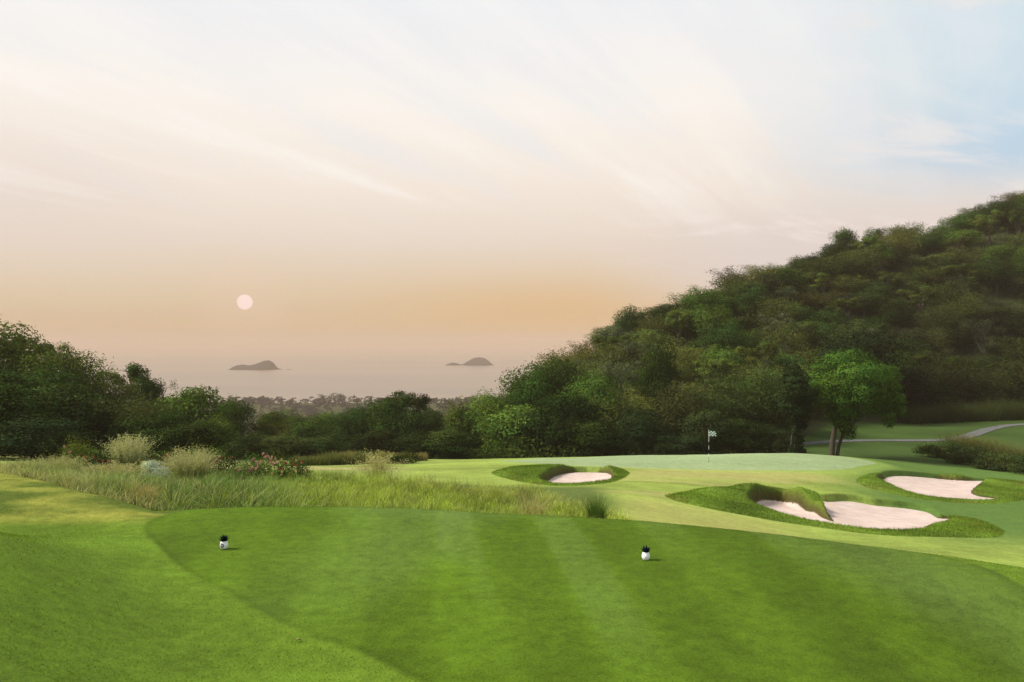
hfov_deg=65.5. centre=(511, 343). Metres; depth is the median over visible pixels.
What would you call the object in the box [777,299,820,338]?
broadleaf tree
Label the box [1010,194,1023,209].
broadleaf tree
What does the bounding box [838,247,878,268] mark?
feathery tree
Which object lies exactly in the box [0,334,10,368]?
broadleaf tree
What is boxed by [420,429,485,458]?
bushy tree
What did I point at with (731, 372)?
feathery tree
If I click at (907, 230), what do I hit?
feathery tree
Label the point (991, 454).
bank shrub
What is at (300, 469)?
mixed flower shrub
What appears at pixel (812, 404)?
broadleaf tree
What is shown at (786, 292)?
bare limbed tree
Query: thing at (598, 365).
feathery tree
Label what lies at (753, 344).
broadleaf tree
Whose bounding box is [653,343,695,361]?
feathery tree
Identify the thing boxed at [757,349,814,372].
broadleaf tree
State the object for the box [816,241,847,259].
broadleaf tree
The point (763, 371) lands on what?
feathery tree
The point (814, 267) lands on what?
feathery tree
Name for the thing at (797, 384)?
ivy clad tree
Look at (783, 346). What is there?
bare limbed tree
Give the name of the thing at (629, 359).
broadleaf tree
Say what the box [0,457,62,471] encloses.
feathery grass
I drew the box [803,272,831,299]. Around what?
open crowned tree
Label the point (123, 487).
strap leaf clump
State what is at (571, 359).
feathery tree
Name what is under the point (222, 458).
red flower shrub
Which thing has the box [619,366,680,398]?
broadleaf tree
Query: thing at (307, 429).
bushy tree
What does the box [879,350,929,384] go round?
broadleaf tree
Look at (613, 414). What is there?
feathery tree
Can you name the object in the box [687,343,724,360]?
open crowned tree
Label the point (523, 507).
dry grass clump
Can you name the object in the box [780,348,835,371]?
feathery tree
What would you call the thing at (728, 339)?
broadleaf tree
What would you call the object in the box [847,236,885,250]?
open crowned tree
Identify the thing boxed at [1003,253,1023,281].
broadleaf tree
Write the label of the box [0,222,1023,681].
ground
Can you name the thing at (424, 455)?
grass hedge
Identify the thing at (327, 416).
broadleaf tree
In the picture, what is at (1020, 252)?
broadleaf tree
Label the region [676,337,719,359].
bushy tree
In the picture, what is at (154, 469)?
silver mound
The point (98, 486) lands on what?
strap leaf clump
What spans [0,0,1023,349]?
sky
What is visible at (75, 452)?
leafy shrub
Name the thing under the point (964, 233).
broadleaf tree
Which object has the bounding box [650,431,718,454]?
bushy tree
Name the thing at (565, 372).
broadleaf tree
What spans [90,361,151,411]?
open crowned tree
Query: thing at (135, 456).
feathery grass
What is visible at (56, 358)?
broadleaf tree
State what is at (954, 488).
sand bunker
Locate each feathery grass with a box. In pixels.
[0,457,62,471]
[28,450,98,471]
[95,431,163,470]
[153,444,232,479]
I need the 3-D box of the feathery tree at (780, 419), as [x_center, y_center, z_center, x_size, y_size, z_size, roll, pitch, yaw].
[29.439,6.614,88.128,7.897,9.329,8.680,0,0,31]
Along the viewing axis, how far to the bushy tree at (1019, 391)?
125.54 m
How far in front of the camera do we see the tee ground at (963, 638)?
7.32 m
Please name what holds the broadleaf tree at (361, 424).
on the ground at (642, 490)
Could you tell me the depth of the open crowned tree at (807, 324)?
132.85 m
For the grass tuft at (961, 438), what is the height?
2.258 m
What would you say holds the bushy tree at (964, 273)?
on the ground at (642, 490)
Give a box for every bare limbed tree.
[146,379,175,400]
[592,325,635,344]
[599,360,639,393]
[618,340,661,360]
[745,272,782,313]
[756,312,801,333]
[759,341,789,358]
[765,285,799,302]
[847,326,891,347]
[958,319,1008,357]
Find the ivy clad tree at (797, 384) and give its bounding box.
[772,363,819,453]
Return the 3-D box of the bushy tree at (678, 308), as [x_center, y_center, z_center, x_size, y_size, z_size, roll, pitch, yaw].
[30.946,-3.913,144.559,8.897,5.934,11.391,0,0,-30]
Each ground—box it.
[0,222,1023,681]
[142,503,1023,681]
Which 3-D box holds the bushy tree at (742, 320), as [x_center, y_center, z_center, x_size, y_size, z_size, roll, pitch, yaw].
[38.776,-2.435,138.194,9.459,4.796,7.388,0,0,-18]
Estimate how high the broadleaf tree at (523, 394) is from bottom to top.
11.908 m
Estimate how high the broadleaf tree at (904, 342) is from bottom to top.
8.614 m
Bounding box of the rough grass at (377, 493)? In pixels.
[0,456,642,519]
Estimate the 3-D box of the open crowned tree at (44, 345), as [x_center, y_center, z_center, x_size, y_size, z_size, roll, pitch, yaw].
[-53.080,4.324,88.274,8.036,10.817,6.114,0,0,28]
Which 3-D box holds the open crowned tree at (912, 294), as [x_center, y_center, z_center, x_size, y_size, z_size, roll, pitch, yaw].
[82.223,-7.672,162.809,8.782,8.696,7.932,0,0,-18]
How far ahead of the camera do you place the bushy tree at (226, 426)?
74.11 m
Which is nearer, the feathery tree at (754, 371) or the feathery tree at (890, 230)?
the feathery tree at (754, 371)
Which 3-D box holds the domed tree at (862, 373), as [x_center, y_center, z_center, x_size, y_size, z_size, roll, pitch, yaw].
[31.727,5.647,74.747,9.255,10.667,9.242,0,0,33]
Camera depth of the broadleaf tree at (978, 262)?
171.75 m
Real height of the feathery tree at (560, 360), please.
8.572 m
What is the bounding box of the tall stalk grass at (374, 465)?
[345,448,414,477]
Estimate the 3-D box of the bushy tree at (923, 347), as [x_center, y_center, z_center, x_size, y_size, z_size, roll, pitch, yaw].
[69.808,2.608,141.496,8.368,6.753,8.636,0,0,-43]
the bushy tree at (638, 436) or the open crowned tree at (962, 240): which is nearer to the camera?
the bushy tree at (638, 436)
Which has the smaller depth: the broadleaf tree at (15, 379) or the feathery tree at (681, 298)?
the broadleaf tree at (15, 379)
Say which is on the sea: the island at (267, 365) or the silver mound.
the island at (267, 365)
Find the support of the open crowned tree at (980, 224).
on the ground at (642, 490)
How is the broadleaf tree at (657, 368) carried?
on the ground at (642, 490)
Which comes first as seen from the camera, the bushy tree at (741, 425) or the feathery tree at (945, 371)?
the bushy tree at (741, 425)
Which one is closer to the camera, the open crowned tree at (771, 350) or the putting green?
the putting green
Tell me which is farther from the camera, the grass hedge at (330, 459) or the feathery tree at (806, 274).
the feathery tree at (806, 274)
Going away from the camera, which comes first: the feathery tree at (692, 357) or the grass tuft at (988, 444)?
the grass tuft at (988, 444)
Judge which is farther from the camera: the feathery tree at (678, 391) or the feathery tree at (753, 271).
the feathery tree at (753, 271)
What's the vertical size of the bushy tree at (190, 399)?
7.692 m
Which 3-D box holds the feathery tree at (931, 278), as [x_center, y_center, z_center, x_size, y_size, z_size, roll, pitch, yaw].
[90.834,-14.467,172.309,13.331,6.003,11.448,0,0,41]
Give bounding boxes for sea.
[5,349,610,402]
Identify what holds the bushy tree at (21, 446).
on the ground at (642, 490)
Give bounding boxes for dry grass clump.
[112,482,163,506]
[503,491,557,514]
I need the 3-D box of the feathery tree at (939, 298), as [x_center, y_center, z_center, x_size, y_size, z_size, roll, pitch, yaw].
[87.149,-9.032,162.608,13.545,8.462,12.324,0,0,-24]
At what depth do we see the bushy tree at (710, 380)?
105.05 m
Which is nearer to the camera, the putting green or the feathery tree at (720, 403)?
the putting green
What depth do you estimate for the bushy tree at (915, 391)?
114.53 m
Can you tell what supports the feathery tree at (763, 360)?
on the ground at (642, 490)
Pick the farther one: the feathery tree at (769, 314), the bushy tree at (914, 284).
the bushy tree at (914, 284)
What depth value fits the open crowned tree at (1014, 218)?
190.96 m
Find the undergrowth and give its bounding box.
[0,222,1023,460]
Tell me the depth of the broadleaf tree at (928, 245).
185.65 m
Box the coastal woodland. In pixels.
[129,393,491,439]
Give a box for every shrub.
[44,435,110,465]
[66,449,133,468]
[146,440,204,471]
[183,436,228,465]
[206,445,252,474]
[232,443,296,478]
[270,457,313,479]
[353,450,380,461]
[389,450,420,463]
[890,405,935,423]
[912,439,946,458]
[920,397,973,422]
[936,436,967,456]
[941,450,979,463]
[948,402,998,421]
[950,442,993,457]
[955,400,1012,421]
[969,449,1014,463]
[971,393,1023,420]
[971,457,1007,470]
[984,450,1023,471]
[997,400,1023,419]
[1006,454,1023,473]
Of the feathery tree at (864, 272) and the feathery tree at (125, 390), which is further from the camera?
the feathery tree at (864, 272)
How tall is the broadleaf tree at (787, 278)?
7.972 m
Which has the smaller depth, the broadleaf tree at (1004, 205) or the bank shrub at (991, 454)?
the bank shrub at (991, 454)
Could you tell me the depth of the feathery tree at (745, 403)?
88.27 m
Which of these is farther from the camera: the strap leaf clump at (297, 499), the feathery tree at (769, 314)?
the feathery tree at (769, 314)
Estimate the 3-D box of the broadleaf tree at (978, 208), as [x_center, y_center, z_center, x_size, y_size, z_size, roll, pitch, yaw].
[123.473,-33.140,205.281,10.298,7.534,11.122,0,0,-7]
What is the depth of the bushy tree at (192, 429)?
63.25 m
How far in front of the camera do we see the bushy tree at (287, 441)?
81.07 m
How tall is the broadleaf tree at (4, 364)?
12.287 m
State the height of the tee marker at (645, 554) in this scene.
0.182 m
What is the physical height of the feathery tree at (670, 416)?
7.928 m
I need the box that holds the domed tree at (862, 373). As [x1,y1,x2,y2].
[805,347,908,455]
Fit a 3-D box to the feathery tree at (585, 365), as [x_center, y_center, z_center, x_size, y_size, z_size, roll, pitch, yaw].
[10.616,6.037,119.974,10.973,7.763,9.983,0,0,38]
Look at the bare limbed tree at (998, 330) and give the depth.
141.04 m
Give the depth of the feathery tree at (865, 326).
145.03 m
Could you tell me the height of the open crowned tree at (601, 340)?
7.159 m
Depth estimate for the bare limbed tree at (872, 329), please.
136.27 m
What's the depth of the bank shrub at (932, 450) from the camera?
78.38 m
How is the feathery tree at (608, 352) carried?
on the ground at (642, 490)
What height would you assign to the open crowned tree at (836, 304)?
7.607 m
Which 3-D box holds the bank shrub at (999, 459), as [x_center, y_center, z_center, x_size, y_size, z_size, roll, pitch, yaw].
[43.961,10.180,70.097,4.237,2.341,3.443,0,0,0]
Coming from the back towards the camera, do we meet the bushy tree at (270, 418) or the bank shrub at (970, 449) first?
the bushy tree at (270, 418)
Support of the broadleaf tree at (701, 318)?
on the ground at (642, 490)
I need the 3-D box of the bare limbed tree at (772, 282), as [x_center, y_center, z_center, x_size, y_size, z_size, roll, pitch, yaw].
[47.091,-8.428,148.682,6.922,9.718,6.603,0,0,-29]
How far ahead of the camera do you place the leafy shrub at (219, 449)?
35.80 m
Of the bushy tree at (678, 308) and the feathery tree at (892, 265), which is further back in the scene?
the feathery tree at (892, 265)
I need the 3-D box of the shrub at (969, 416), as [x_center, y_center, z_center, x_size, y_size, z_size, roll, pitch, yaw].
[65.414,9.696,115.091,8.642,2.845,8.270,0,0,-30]
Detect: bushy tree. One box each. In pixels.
[0,382,64,455]
[0,413,103,460]
[5,380,128,457]
[97,410,191,456]
[140,384,234,442]
[150,420,235,458]
[186,414,239,457]
[207,432,245,456]
[224,430,273,458]
[243,411,286,444]
[246,434,323,459]
[280,413,336,449]
[302,430,363,456]
[346,429,405,453]
[385,428,451,458]
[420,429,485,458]
[440,407,484,448]
[470,403,550,457]
[509,388,601,456]
[563,420,637,456]
[614,407,682,454]
[617,329,678,350]
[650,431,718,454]
[656,306,706,333]
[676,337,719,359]
[677,408,741,454]
[690,376,743,404]
[707,416,775,453]
[726,316,764,333]
[743,424,793,452]
[774,264,807,276]
[786,254,820,269]
[865,367,955,411]
[888,273,931,300]
[910,341,932,367]
[911,253,957,271]
[928,264,971,283]
[940,319,991,352]
[968,350,1023,382]
[971,306,1023,334]
[986,199,1011,204]
[987,369,1023,403]
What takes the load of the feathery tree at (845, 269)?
on the ground at (642, 490)
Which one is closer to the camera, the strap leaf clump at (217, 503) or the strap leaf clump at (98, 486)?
the strap leaf clump at (217, 503)
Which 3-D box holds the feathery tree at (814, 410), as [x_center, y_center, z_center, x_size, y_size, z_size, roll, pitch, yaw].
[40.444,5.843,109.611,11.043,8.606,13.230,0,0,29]
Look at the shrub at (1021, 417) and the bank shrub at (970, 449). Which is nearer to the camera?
the bank shrub at (970, 449)
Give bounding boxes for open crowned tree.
[0,335,74,374]
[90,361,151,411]
[382,390,433,451]
[591,335,633,352]
[665,309,696,346]
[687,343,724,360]
[691,358,736,378]
[733,340,778,373]
[782,320,821,353]
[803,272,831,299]
[817,297,859,320]
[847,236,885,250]
[859,242,896,284]
[868,270,904,298]
[894,285,937,325]
[905,349,961,372]
[936,262,983,294]
[937,235,972,256]
[967,218,1003,250]
[974,209,1004,245]
[1003,209,1023,241]
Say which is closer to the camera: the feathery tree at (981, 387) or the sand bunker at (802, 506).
the sand bunker at (802, 506)
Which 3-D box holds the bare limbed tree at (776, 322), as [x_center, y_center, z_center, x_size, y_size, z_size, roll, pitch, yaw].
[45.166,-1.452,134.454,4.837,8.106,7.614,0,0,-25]
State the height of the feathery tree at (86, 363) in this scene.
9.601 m
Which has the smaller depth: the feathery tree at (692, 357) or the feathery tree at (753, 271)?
the feathery tree at (692, 357)
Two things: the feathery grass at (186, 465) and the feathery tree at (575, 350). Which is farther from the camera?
the feathery tree at (575, 350)
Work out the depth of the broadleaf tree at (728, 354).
115.53 m
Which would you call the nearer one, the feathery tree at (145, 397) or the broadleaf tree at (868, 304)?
the feathery tree at (145, 397)
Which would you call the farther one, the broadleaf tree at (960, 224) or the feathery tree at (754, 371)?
the broadleaf tree at (960, 224)
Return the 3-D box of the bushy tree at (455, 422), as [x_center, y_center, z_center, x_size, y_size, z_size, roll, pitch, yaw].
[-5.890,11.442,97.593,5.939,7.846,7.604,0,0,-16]
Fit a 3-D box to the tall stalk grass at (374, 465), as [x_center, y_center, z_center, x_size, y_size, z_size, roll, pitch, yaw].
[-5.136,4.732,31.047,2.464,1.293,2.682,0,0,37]
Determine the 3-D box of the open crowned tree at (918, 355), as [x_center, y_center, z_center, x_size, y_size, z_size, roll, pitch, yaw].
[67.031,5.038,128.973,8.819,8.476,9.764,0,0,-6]
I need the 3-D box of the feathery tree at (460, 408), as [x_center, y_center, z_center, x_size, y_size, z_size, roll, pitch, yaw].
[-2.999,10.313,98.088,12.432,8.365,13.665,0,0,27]
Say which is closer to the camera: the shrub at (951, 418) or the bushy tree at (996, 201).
the shrub at (951, 418)
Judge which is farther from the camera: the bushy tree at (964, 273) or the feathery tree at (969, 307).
the bushy tree at (964, 273)
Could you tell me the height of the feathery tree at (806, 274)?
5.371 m
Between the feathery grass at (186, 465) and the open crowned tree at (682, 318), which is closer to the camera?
the feathery grass at (186, 465)
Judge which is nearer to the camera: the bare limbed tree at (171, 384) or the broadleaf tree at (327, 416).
the bare limbed tree at (171, 384)
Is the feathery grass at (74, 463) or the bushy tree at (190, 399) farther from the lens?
the bushy tree at (190, 399)
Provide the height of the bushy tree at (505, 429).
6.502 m
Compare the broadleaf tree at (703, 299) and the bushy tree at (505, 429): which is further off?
the broadleaf tree at (703, 299)
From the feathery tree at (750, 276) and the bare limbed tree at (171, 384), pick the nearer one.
the bare limbed tree at (171, 384)
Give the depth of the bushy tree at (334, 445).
82.56 m
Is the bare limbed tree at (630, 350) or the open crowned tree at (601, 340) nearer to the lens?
the bare limbed tree at (630, 350)
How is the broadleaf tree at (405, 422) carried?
on the ground at (642, 490)
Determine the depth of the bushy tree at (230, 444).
84.95 m
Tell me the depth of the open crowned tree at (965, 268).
167.90 m
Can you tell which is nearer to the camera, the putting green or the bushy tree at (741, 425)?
the putting green
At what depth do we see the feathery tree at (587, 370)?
113.81 m
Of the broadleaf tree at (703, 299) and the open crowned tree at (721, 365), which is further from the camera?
the broadleaf tree at (703, 299)
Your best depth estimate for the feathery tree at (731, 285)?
147.16 m
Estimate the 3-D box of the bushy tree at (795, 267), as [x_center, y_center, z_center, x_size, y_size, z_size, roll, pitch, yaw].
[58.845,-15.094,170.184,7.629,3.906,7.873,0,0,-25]
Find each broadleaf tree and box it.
[0,314,53,400]
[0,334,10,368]
[0,361,96,432]
[8,343,104,405]
[121,368,165,416]
[210,394,258,440]
[265,408,300,431]
[314,409,344,431]
[327,403,374,443]
[347,394,397,443]
[364,392,427,444]
[408,401,447,439]
[463,388,514,446]
[495,361,559,418]
[498,380,526,398]
[515,347,591,420]
[540,368,631,439]
[582,323,633,349]
[592,357,645,394]
[611,303,645,341]
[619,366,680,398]
[620,307,665,328]
[633,338,682,423]
[647,300,684,323]
[675,286,738,313]
[687,301,738,338]
[688,344,757,378]
[690,319,752,376]
[724,328,768,351]
[728,281,768,325]
[731,369,822,416]
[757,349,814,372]
[759,267,811,300]
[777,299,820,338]
[787,317,841,351]
[805,319,922,419]
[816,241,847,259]
[828,227,859,253]
[846,289,887,318]
[860,227,889,244]
[873,336,933,364]
[874,296,916,332]
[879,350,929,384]
[912,232,947,255]
[921,225,957,239]
[933,214,975,231]
[939,228,989,252]
[947,212,986,231]
[967,201,1015,220]
[969,258,1016,280]
[976,257,1021,296]
[977,242,1020,262]
[982,201,1023,233]
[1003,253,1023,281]
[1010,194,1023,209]
[1010,245,1023,261]
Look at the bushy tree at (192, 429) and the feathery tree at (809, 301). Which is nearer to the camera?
the bushy tree at (192, 429)
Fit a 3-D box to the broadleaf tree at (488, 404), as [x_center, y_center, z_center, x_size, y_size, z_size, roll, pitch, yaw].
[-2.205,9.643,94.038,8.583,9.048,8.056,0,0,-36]
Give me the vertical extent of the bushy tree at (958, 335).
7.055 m
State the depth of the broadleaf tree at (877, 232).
189.06 m
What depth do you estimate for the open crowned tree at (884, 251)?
173.56 m
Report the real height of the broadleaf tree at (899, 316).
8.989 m
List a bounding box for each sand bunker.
[491,463,629,485]
[665,482,1004,537]
[855,472,1023,503]
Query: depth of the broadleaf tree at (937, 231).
191.84 m
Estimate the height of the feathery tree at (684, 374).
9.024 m
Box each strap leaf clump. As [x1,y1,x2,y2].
[84,478,125,493]
[108,478,144,498]
[132,483,209,509]
[185,478,254,508]
[202,483,280,506]
[254,483,338,506]
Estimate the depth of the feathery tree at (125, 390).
83.72 m
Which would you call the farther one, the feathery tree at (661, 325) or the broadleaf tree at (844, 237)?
the broadleaf tree at (844, 237)
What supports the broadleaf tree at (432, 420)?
on the ground at (642, 490)
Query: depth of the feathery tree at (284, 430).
101.33 m
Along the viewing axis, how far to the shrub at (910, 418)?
110.72 m
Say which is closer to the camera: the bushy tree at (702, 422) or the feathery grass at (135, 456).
the feathery grass at (135, 456)
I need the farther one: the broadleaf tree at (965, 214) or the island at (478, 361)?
the island at (478, 361)
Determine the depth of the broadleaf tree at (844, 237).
184.50 m
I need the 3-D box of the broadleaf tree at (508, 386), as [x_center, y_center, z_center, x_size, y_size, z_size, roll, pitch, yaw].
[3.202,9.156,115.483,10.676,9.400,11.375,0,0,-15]
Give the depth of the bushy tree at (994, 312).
152.09 m
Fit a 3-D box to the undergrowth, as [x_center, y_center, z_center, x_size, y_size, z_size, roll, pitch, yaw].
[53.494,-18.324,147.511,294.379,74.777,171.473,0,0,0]
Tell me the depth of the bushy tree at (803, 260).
173.05 m
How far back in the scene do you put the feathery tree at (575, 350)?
139.89 m
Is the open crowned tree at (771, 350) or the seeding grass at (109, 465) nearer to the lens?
the seeding grass at (109, 465)
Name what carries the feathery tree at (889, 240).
on the ground at (642, 490)
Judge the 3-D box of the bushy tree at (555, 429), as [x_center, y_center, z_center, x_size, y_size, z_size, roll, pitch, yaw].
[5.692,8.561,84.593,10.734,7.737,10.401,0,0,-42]
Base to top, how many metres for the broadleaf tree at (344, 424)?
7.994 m
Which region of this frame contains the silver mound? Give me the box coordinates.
[136,459,171,478]
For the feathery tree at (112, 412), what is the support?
on the ground at (642, 490)
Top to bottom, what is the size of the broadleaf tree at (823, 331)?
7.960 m
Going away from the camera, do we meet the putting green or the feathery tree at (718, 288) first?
the putting green
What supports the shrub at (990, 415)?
on the ground at (642, 490)
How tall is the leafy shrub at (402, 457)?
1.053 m
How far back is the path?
92.34 m
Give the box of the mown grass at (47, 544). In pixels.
[0,472,1023,681]
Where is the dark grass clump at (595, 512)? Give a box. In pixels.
[559,493,625,518]
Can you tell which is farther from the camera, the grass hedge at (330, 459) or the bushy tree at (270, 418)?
the bushy tree at (270, 418)
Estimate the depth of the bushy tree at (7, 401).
59.28 m
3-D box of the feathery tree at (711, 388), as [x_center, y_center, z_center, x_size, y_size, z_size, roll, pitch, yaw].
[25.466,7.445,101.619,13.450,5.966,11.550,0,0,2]
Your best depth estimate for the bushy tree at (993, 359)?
134.22 m
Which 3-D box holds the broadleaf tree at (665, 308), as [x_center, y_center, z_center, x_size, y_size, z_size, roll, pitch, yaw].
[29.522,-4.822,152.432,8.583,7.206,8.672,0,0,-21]
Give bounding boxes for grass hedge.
[288,450,413,465]
[338,449,427,460]
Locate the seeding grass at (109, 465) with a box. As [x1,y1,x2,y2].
[74,460,150,477]
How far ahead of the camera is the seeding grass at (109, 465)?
26.09 m
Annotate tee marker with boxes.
[219,533,228,548]
[640,545,650,559]
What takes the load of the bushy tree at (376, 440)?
on the ground at (642, 490)
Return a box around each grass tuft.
[925,431,987,448]
[957,434,1016,455]
[985,440,1023,457]
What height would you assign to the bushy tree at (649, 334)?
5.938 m
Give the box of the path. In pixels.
[800,423,1023,445]
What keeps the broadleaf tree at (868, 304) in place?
on the ground at (642, 490)
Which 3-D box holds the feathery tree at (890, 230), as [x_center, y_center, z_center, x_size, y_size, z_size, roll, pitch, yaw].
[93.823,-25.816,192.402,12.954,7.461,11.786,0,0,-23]
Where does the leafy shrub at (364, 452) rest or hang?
on the ground at (642, 490)
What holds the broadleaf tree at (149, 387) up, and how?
on the ground at (642, 490)
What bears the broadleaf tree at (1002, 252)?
on the ground at (642, 490)
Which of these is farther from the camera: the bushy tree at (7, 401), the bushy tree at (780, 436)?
the bushy tree at (780, 436)
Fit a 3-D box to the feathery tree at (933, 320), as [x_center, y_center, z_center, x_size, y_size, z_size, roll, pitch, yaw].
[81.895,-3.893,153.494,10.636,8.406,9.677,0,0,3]
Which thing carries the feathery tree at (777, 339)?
on the ground at (642, 490)
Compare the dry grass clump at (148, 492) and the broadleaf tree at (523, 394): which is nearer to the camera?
the dry grass clump at (148, 492)
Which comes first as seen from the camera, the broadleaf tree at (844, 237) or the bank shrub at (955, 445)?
the bank shrub at (955, 445)
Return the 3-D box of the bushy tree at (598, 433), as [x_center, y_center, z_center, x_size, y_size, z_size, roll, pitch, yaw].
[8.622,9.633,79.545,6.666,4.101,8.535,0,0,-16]
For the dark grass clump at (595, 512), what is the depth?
17.45 m
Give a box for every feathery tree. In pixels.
[48,349,125,396]
[63,369,145,432]
[71,393,174,456]
[104,391,206,453]
[262,412,319,440]
[434,395,490,453]
[523,354,598,372]
[531,347,604,370]
[561,336,610,360]
[570,359,598,377]
[571,342,638,366]
[571,387,661,448]
[573,358,634,393]
[573,360,608,382]
[607,337,652,368]
[610,383,663,430]
[626,329,684,350]
[628,314,683,342]
[632,383,717,422]
[634,345,701,387]
[642,380,729,437]
[651,341,713,384]
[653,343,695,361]
[660,307,731,341]
[661,377,776,426]
[662,288,709,306]
[678,378,740,403]
[685,284,738,317]
[697,359,778,386]
[697,368,787,432]
[706,265,753,287]
[706,273,768,318]
[721,266,792,299]
[728,362,813,384]
[735,262,790,278]
[735,364,808,384]
[737,293,805,341]
[738,361,813,439]
[743,346,783,375]
[749,322,814,359]
[776,356,839,417]
[778,288,848,317]
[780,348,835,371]
[784,268,822,291]
[793,259,843,284]
[810,249,860,259]
[814,273,874,297]
[815,252,867,283]
[817,323,870,348]
[822,246,887,281]
[827,320,888,337]
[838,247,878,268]
[869,237,919,271]
[870,228,926,263]
[882,221,928,247]
[886,225,925,237]
[900,355,978,408]
[901,262,959,286]
[904,324,959,356]
[909,279,973,319]
[912,302,968,340]
[928,289,988,328]
[934,246,986,267]
[935,363,1020,407]
[948,204,987,216]
[991,190,1021,204]
[1001,230,1023,261]
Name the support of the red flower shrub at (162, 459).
on the ground at (642, 490)
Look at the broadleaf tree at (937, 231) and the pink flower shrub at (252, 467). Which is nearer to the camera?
the pink flower shrub at (252, 467)
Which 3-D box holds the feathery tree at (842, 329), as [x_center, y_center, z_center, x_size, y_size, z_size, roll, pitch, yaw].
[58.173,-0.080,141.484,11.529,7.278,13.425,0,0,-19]
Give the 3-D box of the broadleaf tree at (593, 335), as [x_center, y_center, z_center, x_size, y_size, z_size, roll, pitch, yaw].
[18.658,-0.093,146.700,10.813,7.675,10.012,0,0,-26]
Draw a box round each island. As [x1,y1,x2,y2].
[227,360,291,369]
[446,357,492,365]
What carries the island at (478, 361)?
on the sea
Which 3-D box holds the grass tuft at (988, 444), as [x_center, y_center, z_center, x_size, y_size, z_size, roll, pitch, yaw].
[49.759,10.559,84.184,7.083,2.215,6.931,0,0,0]
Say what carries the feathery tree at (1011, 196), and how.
on the ground at (642, 490)
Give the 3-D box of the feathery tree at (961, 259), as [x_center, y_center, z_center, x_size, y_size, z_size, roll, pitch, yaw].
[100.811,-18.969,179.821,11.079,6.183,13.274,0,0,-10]
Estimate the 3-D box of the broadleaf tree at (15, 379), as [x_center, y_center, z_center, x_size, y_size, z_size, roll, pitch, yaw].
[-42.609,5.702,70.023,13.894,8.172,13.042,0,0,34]
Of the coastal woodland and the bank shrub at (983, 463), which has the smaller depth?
the bank shrub at (983, 463)
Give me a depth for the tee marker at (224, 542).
8.90 m
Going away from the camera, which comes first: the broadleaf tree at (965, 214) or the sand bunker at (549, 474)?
the sand bunker at (549, 474)
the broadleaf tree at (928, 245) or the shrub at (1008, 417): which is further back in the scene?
the broadleaf tree at (928, 245)
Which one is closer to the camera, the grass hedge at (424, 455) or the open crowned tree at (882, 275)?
the grass hedge at (424, 455)
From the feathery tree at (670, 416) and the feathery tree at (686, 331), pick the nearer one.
the feathery tree at (670, 416)
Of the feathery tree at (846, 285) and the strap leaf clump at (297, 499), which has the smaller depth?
the strap leaf clump at (297, 499)
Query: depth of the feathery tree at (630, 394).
98.31 m
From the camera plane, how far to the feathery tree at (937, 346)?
145.11 m
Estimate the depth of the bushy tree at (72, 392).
65.02 m
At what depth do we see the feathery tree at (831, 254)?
179.62 m
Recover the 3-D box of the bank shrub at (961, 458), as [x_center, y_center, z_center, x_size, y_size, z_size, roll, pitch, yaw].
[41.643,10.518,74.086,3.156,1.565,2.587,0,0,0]
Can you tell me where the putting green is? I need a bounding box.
[504,453,874,470]
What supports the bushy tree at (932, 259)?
on the ground at (642, 490)
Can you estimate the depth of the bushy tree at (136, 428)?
64.94 m
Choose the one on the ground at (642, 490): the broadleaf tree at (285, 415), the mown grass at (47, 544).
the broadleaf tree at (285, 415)
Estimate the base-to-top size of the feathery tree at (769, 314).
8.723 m
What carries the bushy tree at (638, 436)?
on the ground at (642, 490)
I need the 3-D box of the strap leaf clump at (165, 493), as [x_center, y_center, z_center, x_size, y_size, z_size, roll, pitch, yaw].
[-5.708,2.674,13.638,1.534,0.691,1.374,0,0,-16]
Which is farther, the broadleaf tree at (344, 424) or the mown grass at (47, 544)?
the broadleaf tree at (344, 424)
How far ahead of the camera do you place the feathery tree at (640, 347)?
126.82 m
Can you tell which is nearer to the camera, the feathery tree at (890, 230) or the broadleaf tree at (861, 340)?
the broadleaf tree at (861, 340)
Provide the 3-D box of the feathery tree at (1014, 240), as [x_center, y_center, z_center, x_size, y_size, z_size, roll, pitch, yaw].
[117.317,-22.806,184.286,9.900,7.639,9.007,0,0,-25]
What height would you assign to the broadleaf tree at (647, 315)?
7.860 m
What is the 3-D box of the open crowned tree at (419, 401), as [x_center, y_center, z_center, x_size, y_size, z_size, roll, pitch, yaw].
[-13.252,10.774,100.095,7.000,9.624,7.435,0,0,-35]
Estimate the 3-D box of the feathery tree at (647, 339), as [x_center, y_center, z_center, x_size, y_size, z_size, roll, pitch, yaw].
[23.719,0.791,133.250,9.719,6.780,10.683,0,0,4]
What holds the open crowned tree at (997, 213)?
on the ground at (642, 490)
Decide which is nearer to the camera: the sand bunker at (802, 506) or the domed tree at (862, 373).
the sand bunker at (802, 506)
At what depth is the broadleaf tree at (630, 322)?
147.25 m
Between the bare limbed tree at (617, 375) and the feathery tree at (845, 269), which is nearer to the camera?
the bare limbed tree at (617, 375)
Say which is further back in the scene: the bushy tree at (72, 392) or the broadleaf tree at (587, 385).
the broadleaf tree at (587, 385)
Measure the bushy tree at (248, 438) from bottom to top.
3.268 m
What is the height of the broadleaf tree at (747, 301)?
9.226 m

